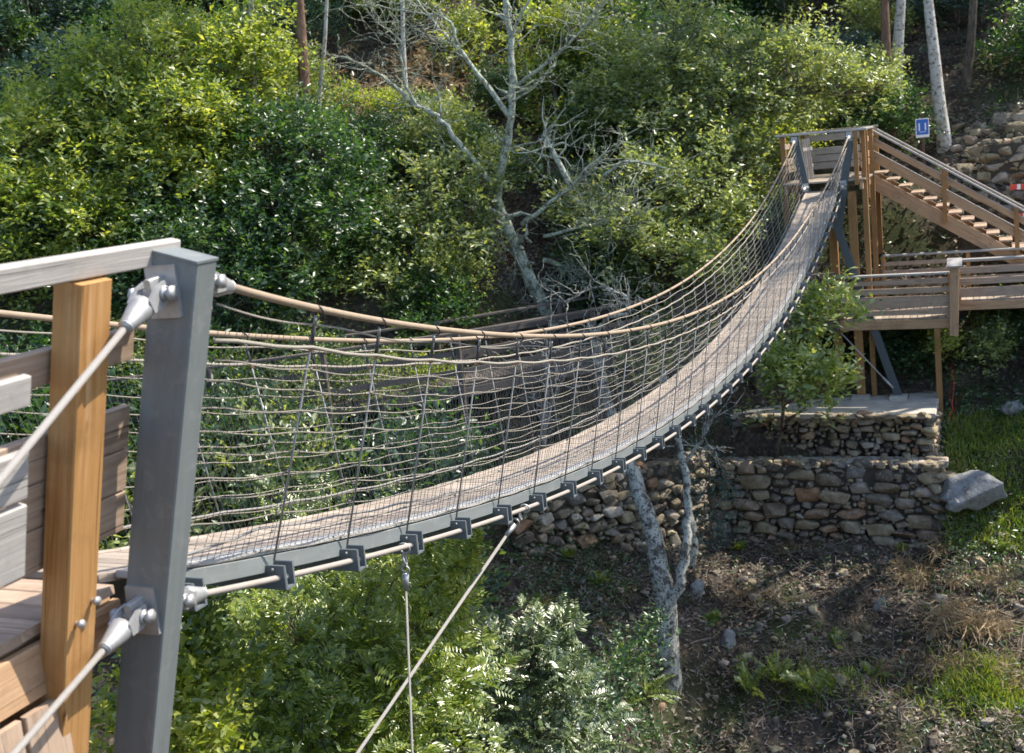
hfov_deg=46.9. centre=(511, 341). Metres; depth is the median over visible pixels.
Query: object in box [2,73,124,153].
shrub
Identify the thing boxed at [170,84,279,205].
shrub
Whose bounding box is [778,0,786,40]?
slender tree
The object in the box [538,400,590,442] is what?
shrub
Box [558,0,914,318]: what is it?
broadleaf tree
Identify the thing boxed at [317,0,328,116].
slender tree
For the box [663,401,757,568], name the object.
bush
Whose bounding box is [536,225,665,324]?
shrub
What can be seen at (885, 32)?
eucalyptus tree
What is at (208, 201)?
shrub
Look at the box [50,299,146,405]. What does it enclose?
shrub
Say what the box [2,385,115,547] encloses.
shrub
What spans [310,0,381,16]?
shrub
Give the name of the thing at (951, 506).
boulder
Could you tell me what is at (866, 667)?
fern
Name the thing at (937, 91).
eucalyptus tree
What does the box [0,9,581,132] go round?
dead bracken
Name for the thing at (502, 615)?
bush
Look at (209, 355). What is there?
shrub
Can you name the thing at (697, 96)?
shrub
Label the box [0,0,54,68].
shrub
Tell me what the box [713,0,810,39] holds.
shrub
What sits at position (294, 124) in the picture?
shrub
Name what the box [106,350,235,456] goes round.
shrub
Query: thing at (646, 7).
shrub
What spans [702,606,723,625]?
fern
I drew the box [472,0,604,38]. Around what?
shrub
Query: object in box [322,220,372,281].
shrub
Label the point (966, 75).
eucalyptus tree
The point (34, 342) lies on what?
shrub
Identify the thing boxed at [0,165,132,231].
shrub
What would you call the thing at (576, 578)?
undergrowth
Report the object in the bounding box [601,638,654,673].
fern
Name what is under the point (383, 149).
shrub
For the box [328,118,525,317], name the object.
broadleaf tree
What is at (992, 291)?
boardwalk railing
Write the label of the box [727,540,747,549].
fern
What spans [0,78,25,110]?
shrub
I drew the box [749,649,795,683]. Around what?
fern
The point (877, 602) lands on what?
boulder
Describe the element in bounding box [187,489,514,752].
bush
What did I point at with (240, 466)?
shrub
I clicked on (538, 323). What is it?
boardwalk railing
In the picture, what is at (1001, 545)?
fern
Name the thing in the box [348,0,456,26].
shrub
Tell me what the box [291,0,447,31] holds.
shrub
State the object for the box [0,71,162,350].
broadleaf tree
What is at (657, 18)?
shrub
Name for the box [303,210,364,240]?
shrub
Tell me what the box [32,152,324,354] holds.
broadleaf tree
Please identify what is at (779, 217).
shrub
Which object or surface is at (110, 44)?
shrub
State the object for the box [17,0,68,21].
shrub
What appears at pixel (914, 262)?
boardwalk railing
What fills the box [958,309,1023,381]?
shrub
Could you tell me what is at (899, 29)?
eucalyptus tree
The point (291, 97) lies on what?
shrub
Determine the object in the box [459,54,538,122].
shrub
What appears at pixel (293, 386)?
shrub
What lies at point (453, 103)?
shrub
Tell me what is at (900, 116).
shrub
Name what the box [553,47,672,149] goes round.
shrub
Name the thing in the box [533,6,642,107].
shrub
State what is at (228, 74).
shrub
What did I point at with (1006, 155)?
terrace wall
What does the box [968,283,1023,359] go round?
shrub
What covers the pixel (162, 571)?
suspension bridge
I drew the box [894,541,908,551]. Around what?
fern
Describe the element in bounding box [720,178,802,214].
shrub
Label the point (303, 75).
pine tree
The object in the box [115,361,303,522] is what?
shrub
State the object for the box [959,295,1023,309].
boardwalk
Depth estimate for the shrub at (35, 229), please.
25.05 m
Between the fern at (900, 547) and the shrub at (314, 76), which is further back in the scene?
the shrub at (314, 76)
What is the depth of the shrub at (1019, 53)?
33.21 m
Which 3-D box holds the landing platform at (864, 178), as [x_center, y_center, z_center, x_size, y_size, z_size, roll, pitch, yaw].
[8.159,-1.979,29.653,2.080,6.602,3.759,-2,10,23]
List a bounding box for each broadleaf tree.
[0,0,324,249]
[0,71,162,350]
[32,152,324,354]
[190,71,402,344]
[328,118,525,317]
[426,0,639,189]
[529,104,781,359]
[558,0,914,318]
[733,263,884,457]
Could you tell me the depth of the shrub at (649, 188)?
30.80 m
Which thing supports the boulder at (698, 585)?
on the terrain at (902, 234)
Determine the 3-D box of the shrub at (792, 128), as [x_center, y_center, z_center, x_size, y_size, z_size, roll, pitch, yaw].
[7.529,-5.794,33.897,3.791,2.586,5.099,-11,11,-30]
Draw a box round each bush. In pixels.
[89,585,297,752]
[98,466,132,550]
[186,492,517,748]
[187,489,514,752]
[251,470,423,726]
[373,528,521,752]
[402,592,640,752]
[572,598,682,742]
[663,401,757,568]
[934,351,977,425]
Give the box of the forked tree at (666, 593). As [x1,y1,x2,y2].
[522,237,754,700]
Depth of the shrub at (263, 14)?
31.56 m
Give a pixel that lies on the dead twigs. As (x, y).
(810, 582)
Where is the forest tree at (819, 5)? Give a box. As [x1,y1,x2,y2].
[817,0,826,17]
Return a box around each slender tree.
[249,0,261,194]
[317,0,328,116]
[400,1,407,125]
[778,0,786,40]
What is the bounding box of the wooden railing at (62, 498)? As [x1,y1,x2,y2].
[0,238,180,752]
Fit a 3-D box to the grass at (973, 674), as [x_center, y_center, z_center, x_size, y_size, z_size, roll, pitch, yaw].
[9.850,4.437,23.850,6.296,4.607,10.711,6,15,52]
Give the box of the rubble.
[468,108,1023,752]
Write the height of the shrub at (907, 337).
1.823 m
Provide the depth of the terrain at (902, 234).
26.44 m
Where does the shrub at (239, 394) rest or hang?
on the terrain at (902, 234)
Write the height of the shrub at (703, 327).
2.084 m
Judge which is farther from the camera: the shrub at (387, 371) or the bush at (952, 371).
the bush at (952, 371)
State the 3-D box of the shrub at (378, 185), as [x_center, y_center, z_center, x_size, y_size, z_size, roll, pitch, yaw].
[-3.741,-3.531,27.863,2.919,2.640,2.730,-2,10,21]
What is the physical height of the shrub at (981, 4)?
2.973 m
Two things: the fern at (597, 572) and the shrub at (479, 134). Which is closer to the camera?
the fern at (597, 572)
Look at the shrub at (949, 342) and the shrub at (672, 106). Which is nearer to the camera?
the shrub at (949, 342)
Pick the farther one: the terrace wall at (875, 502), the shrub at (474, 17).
the shrub at (474, 17)
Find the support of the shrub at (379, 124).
on the terrain at (902, 234)
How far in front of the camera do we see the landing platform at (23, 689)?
4.44 m
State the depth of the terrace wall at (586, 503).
25.55 m
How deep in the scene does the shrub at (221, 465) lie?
21.43 m
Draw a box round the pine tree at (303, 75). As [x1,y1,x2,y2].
[295,0,310,174]
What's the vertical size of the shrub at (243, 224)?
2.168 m
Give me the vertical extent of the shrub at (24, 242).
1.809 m
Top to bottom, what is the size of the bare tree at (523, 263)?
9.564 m
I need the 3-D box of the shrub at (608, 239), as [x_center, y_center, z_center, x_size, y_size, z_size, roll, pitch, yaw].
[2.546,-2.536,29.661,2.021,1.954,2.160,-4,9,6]
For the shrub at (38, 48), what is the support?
on the terrain at (902, 234)
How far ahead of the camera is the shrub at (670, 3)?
41.12 m
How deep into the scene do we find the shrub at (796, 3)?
43.22 m
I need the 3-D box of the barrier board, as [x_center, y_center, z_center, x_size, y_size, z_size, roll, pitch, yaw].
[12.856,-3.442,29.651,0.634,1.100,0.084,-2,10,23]
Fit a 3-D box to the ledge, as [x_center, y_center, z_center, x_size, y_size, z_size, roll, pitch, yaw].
[7.271,2.733,26.933,5.064,0.179,0.724,-2,10,23]
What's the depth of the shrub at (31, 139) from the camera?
27.87 m
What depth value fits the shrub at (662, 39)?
34.43 m
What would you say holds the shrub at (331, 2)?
on the terrain at (902, 234)
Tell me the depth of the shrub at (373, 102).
30.91 m
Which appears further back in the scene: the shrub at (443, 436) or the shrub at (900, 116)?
the shrub at (900, 116)
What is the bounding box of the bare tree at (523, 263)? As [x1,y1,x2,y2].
[293,0,725,332]
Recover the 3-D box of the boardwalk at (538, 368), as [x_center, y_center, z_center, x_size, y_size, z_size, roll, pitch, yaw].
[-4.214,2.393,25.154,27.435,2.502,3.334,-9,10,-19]
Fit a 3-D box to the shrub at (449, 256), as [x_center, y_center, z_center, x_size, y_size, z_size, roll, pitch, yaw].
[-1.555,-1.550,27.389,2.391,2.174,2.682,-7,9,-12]
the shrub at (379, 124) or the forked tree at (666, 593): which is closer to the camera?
the forked tree at (666, 593)
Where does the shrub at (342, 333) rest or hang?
on the terrain at (902, 234)
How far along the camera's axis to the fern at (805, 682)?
22.94 m
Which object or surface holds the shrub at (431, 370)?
on the terrain at (902, 234)
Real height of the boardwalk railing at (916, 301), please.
1.292 m
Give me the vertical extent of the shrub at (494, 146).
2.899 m
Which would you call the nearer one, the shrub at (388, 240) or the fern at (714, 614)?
the fern at (714, 614)
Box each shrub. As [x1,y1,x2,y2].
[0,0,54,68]
[0,0,127,53]
[0,20,122,100]
[0,57,39,107]
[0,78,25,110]
[0,139,63,210]
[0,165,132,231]
[0,204,65,262]
[0,220,47,262]
[0,321,134,418]
[0,337,246,548]
[1,191,43,262]
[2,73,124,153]
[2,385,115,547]
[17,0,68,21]
[18,121,43,155]
[21,100,198,186]
[47,137,122,176]
[50,22,155,72]
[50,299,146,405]
[56,0,164,58]
[86,165,191,239]
[87,0,174,38]
[100,381,360,549]
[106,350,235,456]
[113,379,369,606]
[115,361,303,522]
[127,444,136,494]
[139,311,291,409]
[150,0,246,20]
[154,0,248,18]
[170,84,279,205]
[172,0,248,12]
[174,175,289,228]
[184,196,284,279]
[194,3,274,66]
[199,4,243,70]
[204,371,268,436]
[208,61,268,92]
[208,298,346,398]
[214,394,492,603]
[229,0,364,55]
[231,223,339,303]
[233,58,312,92]
[239,104,336,156]
[246,38,351,114]
[246,212,340,302]
[251,331,370,447]
[258,84,316,124]
[262,321,395,404]
[263,0,335,27]
[270,100,340,158]
[289,399,387,480]
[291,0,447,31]
[294,124,394,178]
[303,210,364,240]
[309,383,505,585]
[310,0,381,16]
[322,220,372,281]
[325,132,403,231]
[328,77,429,121]
[328,96,425,182]
[336,332,429,430]
[346,206,420,276]
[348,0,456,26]
[349,348,464,415]
[358,0,479,39]
[374,251,493,354]
[388,102,529,191]
[390,84,495,177]
[396,84,460,132]
[398,231,499,304]
[403,130,474,200]
[436,112,538,196]
[441,0,504,58]
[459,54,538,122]
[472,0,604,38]
[473,415,531,468]
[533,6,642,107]
[534,0,668,64]
[534,155,623,229]
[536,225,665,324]
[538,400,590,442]
[551,70,680,167]
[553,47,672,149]
[579,207,641,264]
[589,287,726,406]
[593,71,717,142]
[608,32,687,78]
[613,6,697,47]
[617,157,712,210]
[620,175,710,243]
[631,27,709,128]
[646,0,697,14]
[652,66,757,137]
[664,302,726,372]
[668,147,760,215]
[682,0,767,75]
[703,0,768,25]
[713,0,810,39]
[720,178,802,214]
[726,187,795,257]
[727,93,848,166]
[735,220,784,268]
[750,17,892,86]
[757,0,808,15]
[793,36,913,126]
[809,0,861,11]
[830,0,920,42]
[838,70,944,154]
[850,329,928,383]
[872,0,1014,33]
[879,318,948,376]
[906,310,1005,360]
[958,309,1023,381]
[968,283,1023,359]
[974,0,1023,81]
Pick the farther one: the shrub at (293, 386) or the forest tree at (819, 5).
the forest tree at (819, 5)
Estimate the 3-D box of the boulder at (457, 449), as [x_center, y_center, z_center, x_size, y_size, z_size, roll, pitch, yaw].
[-1.257,2.246,24.853,1.077,0.502,0.809,-5,9,4]
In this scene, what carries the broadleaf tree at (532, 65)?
on the terrain at (902, 234)
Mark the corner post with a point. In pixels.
(954, 265)
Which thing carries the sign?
on the terrain at (902, 234)
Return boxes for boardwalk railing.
[3,272,840,440]
[7,262,846,422]
[838,271,949,321]
[881,247,1023,296]
[959,255,1023,310]
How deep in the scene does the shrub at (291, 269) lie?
25.93 m
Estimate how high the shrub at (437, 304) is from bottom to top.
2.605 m
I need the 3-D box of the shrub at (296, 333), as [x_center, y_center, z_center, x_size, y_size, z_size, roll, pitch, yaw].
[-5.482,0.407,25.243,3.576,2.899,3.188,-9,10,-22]
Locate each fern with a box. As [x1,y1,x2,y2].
[530,592,552,604]
[559,547,575,558]
[588,569,611,584]
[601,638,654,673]
[624,662,680,706]
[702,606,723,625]
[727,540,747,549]
[733,652,766,696]
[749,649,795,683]
[780,664,830,691]
[823,626,846,648]
[858,659,891,676]
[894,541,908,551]
[988,537,1011,551]
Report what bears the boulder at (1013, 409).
on the terrain at (902, 234)
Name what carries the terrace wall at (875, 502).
on the terrain at (902, 234)
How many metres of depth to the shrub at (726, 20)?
37.91 m
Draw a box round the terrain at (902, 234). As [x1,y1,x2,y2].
[0,0,1023,752]
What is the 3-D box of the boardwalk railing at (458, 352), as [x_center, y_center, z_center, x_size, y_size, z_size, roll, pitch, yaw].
[-4.649,0.912,23.884,26.357,1.392,1.640,-9,10,-19]
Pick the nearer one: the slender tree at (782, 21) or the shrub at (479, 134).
the shrub at (479, 134)
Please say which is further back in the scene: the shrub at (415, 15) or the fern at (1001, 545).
the shrub at (415, 15)
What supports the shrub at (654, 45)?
on the terrain at (902, 234)
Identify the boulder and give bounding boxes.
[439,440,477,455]
[690,579,704,595]
[720,628,735,649]
[873,597,886,613]
[939,470,1007,510]
[945,497,965,511]
[999,399,1023,414]
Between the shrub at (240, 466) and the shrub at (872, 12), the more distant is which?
the shrub at (872, 12)
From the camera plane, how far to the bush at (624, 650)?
20.26 m
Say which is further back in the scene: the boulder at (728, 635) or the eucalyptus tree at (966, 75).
the eucalyptus tree at (966, 75)
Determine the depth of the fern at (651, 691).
22.39 m
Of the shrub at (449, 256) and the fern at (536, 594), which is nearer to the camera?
the fern at (536, 594)
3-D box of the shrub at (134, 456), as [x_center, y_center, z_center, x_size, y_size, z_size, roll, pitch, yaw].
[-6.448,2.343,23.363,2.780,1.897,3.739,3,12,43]
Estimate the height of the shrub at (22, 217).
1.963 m
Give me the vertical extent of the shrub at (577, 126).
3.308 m
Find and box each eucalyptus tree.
[881,0,895,147]
[891,0,905,136]
[923,0,951,152]
[960,0,977,88]
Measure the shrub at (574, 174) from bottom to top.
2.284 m
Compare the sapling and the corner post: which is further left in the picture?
the sapling
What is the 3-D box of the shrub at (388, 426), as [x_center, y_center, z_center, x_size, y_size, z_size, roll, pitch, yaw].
[-2.092,3.065,23.649,5.472,4.949,5.119,3,12,43]
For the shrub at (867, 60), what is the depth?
33.19 m
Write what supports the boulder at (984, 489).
on the terrain at (902, 234)
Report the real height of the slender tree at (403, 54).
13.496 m
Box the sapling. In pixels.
[492,287,619,447]
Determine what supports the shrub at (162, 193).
on the terrain at (902, 234)
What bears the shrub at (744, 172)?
on the terrain at (902, 234)
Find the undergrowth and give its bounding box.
[0,0,1023,752]
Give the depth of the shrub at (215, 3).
34.46 m
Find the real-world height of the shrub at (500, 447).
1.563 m
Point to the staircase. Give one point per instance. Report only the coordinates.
(945, 217)
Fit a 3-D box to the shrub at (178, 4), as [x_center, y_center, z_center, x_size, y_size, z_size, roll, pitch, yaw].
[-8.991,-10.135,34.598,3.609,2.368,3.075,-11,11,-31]
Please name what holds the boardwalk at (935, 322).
on the terrain at (902, 234)
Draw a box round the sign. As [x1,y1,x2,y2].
[915,114,929,177]
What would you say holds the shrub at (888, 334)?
on the terrain at (902, 234)
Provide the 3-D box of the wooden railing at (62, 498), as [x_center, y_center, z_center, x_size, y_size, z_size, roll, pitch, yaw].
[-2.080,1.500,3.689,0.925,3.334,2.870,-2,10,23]
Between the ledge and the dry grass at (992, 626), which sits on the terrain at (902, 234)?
the dry grass at (992, 626)
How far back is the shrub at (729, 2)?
41.51 m
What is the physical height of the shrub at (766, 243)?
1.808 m
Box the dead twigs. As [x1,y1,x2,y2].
[450,96,1023,752]
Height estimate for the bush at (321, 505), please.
4.085 m
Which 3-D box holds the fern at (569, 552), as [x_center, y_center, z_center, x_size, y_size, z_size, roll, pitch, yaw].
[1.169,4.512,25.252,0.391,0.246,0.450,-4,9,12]
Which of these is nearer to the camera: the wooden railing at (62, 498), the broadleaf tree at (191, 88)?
the wooden railing at (62, 498)
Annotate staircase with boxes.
[869,127,1023,263]
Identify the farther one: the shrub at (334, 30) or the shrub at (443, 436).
the shrub at (334, 30)
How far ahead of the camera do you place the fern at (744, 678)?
23.30 m
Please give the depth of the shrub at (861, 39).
35.07 m
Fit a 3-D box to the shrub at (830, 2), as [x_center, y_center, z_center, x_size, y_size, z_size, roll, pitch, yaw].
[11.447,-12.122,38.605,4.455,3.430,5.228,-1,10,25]
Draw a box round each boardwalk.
[131,312,835,472]
[840,306,949,418]
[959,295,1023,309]
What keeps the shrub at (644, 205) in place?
on the terrain at (902, 234)
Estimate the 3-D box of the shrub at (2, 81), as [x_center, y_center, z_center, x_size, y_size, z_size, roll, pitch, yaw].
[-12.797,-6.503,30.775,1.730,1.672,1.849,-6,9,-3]
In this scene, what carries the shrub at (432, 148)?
on the terrain at (902, 234)
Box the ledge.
[722,455,948,467]
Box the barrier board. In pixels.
[1010,184,1023,189]
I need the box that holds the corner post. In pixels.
[947,258,961,335]
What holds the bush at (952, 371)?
on the terrain at (902, 234)
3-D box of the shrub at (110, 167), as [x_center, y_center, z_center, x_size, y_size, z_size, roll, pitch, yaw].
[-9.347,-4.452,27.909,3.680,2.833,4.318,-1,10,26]
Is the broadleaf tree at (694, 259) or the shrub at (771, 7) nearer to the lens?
the broadleaf tree at (694, 259)
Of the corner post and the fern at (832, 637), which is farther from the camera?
the corner post
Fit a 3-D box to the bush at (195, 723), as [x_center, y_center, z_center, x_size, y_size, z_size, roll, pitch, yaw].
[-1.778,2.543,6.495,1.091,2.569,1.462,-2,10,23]
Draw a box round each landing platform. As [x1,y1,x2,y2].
[0,579,121,752]
[775,125,882,395]
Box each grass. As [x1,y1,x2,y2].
[405,374,1023,692]
[730,405,1023,730]
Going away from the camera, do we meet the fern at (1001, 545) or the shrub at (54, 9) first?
the fern at (1001, 545)
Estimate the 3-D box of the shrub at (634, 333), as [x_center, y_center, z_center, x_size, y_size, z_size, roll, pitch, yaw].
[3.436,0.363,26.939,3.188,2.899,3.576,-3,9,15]
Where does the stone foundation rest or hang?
on the terrace wall at (875, 502)
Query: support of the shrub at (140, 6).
on the terrain at (902, 234)
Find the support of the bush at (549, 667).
on the terrain at (902, 234)
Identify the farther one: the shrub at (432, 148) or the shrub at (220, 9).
the shrub at (220, 9)
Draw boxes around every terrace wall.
[506,473,623,555]
[600,444,725,549]
[712,451,955,547]
[976,136,1023,194]
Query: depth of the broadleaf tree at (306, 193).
25.68 m
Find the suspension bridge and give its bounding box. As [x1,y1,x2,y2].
[0,131,908,752]
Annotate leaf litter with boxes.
[0,0,1023,752]
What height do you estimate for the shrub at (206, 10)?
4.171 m
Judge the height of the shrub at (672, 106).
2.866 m
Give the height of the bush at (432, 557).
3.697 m
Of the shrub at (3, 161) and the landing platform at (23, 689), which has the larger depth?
the shrub at (3, 161)
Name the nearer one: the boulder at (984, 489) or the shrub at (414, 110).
the boulder at (984, 489)
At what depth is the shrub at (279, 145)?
29.14 m
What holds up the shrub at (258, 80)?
on the terrain at (902, 234)
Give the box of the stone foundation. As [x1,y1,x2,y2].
[730,390,942,456]
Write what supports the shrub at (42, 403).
on the terrain at (902, 234)
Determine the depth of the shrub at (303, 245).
25.52 m
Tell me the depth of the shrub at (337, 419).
23.54 m
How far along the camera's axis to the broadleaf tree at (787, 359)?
25.53 m
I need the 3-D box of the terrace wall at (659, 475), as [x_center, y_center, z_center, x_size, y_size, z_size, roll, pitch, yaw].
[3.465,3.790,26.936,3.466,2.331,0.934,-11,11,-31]
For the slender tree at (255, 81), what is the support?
on the terrain at (902, 234)
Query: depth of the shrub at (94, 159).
27.15 m
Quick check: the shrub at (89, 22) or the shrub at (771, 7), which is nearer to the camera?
the shrub at (89, 22)
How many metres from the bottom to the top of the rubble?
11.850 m
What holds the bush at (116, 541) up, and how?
on the terrain at (902, 234)

